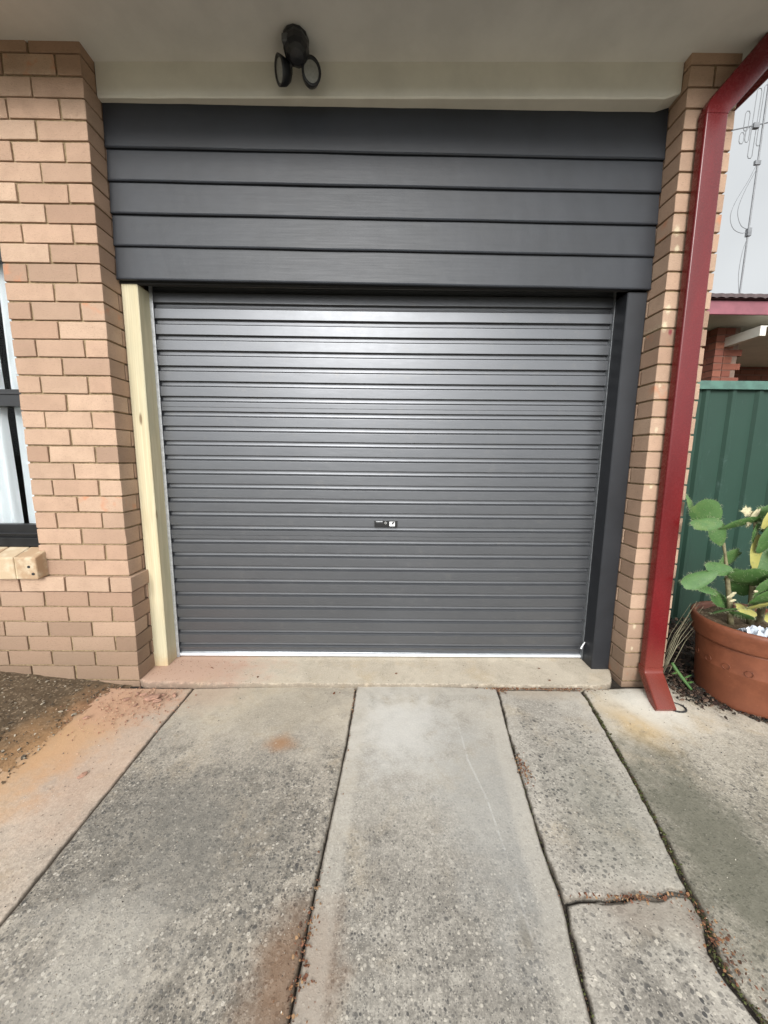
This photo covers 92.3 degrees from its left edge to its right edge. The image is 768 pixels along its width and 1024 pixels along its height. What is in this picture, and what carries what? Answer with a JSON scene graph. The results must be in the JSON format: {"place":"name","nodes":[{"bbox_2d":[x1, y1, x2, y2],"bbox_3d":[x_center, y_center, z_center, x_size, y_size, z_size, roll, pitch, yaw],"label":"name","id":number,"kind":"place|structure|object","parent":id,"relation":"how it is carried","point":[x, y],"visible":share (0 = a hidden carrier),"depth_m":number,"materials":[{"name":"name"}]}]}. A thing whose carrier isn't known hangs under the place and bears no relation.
{"place":"outdoors","nodes":[
{"label":"outdoors","id":0,"kind":"place"},
{"bbox_2d":[0,688,192,926],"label":"driveway","id":1,"kind":"structure","parent":0,"point":[41,774],"depth_m":1.45,"materials":[{"name":"concrete"}]},
{"bbox_2d":[77,771,87,778],"bbox_3d":[-1.199,1.046,1.465,0.018,0.012,0.034,5,10,30],"label":"brick fragment","id":2,"kind":"object","parent":1,"relation":"on","point":[83,774],"visible":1,"depth_m":1.46,"materials":[{"name":"brick"}]},
{"bbox_2d":[21,660,254,768],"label":"brick crumbs","id":3,"kind":"object","parent":1,"relation":"on","point":[128,704],"visible":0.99,"depth_m":1.86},
{"bbox_2d":[144,694,160,700],"bbox_3d":[-1.214,0.972,1.932,0.079,0.030,0.045,-3,9,-25],"label":"brick fragment","id":4,"kind":"object","parent":1,"relation":"on","point":[152,697],"visible":0.97,"depth_m":1.92,"materials":[{"name":"orange brick"}]},
{"bbox_2d":[153,698,162,702],"bbox_3d":[-1.175,0.979,1.912,0.045,0.017,0.025,-3,9,-21],"label":"brick fragment","id":5,"kind":"object","parent":1,"relation":"on","point":[157,700],"visible":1,"depth_m":1.91,"materials":[{"name":"orange brick"}]},
{"bbox_2d":[0,687,354,1023],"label":"driveway","id":6,"kind":"structure","parent":0,"point":[224,953],"depth_m":1.11,"materials":[{"name":"concrete"}]},
{"bbox_2d":[290,687,590,1023],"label":"driveway","id":7,"kind":"structure","parent":0,"point":[434,859],"depth_m":1.10,"materials":[{"name":"concrete"}]},
{"bbox_2d":[498,690,685,903],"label":"driveway","id":8,"kind":"structure","parent":0,"point":[578,739],"depth_m":1.36,"materials":[{"name":"concrete"}]},
{"bbox_2d":[567,893,757,1023],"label":"driveway","id":9,"kind":"structure","parent":0,"point":[627,992],"depth_m":0.93,"materials":[{"name":"concrete"}]},
{"bbox_2d":[583,679,767,1023],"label":"driveway","id":10,"kind":"structure","parent":0,"point":[700,806],"depth_m":1.39,"materials":[{"name":"concrete"}]},
{"bbox_2d":[690,601,767,718],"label":"plant pot","id":11,"kind":"object","parent":10,"relation":"on","point":[730,666],"visible":0.78,"depth_m":1.91,"materials":[{"name":"ceramic"}]},
{"bbox_2d":[679,493,767,624],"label":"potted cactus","id":12,"kind":"object","parent":11,"relation":"on","point":[705,515],"visible":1,"depth_m":1.91,"materials":[{"name":"green plant"}]},
{"bbox_2d":[737,625,767,636],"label":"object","id":13,"kind":"object","parent":11,"relation":"on","point":[759,630],"visible":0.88,"depth_m":1.82,"materials":[{"name":"white stone"}]},
{"bbox_2d":[663,624,694,674],"bbox_3d":[3.567,0.966,2.593,4.000,0.062,0.950,0,8,0],"label":"soil strip","id":14,"kind":"object","parent":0,"point":[683,649],"visible":0.05,"depth_m":2.51,"materials":[{"name":"black soil"}]},
{"bbox_2d":[669,380,767,623],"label":"green fence","id":15,"kind":"object","parent":14,"relation":"on","point":[728,468],"visible":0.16,"depth_m":2.70,"materials":[{"name":"metal"}]},
{"bbox_2d":[709,79,767,293],"label":"sky","id":16,"kind":"structure","parent":0,"point":[731,243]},
{"label":"ground","id":17,"kind":"structure","parent":0,"visible":0},
{"bbox_2d":[0,671,131,784],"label":"soil bed","id":18,"kind":"object","parent":17,"relation":"on","point":[19,729],"visible":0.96,"depth_m":1.84,"materials":[{"name":"brown soil"}]},
{"bbox_2d":[140,656,611,691],"bbox_3d":[-0.018,0.953,2.414,2.728,0.101,0.749,0,8,0],"label":"garage apron","id":19,"kind":"object","parent":17,"relation":"on","point":[356,672],"visible":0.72,"depth_m":2.15,"materials":[{"name":"concrete"}]},
{"bbox_2d":[0,0,767,712],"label":"brick house","id":20,"kind":"structure","parent":17,"relation":"on","point":[386,336],"depth_m":1.89,"materials":[{"name":"brick"},{"name":"paint"},{"name":"steel"}]},
{"bbox_2d":[0,249,39,545],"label":"window","id":21,"kind":"structure","parent":20,"relation":"in","point":[18,527],"depth_m":1.96,"materials":[{"name":"white glass"}]},
{"bbox_2d":[274,23,320,89],"bbox_3d":[-0.386,-1.987,1.622,0.212,0.168,0.137,0,8,0],"label":"flood light","id":22,"kind":"object","parent":20,"relation":"attached to","point":[295,40],"visible":1,"depth_m":1.61,"materials":[{"name":"black plastic"}]},
{"bbox_2d":[152,286,613,657],"bbox_3d":[-0.006,-0.190,2.167,2.540,2.233,0.053,0,8,0],"label":"roller door","id":23,"kind":"structure","parent":20,"relation":"in","point":[350,472],"depth_m":2.15,"materials":[{"name":"metal"}]},
{"bbox_2d":[130,677,760,1023],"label":"joint soil","id":24,"kind":"structure","parent":17,"relation":"on","point":[614,685],"depth_m":1.02,"materials":[{"name":"soil"}]},
{"bbox_2d":[4,660,767,1023],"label":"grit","id":25,"kind":"object","parent":24,"relation":"on","point":[318,840],"visible":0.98,"depth_m":1.19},
{"bbox_2d":[211,667,767,1023],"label":"leaf litter","id":26,"kind":"object","parent":24,"relation":"on","point":[664,898],"visible":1,"depth_m":1.00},
{"bbox_2d":[505,696,767,1023],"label":"moss","id":27,"kind":"object","parent":24,"relation":"on","point":[714,956],"visible":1,"depth_m":1.08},
{"bbox_2d":[664,617,767,723],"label":"leaf litter","id":28,"kind":"object","parent":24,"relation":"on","point":[698,693],"visible":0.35,"depth_m":2.13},
{"bbox_2d":[671,662,692,690],"bbox_3d":[1.667,0.920,2.061,0.115,0.137,0.043,4,9,21],"label":"weed","id":29,"kind":"object","parent":28,"relation":"on","point":[678,672],"visible":0.99,"depth_m":2.06,"materials":[{"name":"green plant"}]},
{"bbox_2d":[663,601,703,673],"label":"dry grass","id":30,"kind":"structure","parent":28,"relation":"on","point":[667,662],"depth_m":2.14,"materials":[{"name":"beige plant"}]},
{"bbox_2d":[700,293,767,380],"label":"neighbour house","id":31,"kind":"structure","parent":17,"relation":"on","point":[735,347],"depth_m":4.72,"materials":[{"name":"red brick"}]},
{"bbox_2d":[730,84,767,292],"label":"tv aerial","id":32,"kind":"object","parent":31,"relation":"attached to","point":[755,126],"visible":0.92,"depth_m":4.92,"materials":[{"name":"metal"}]}
]}

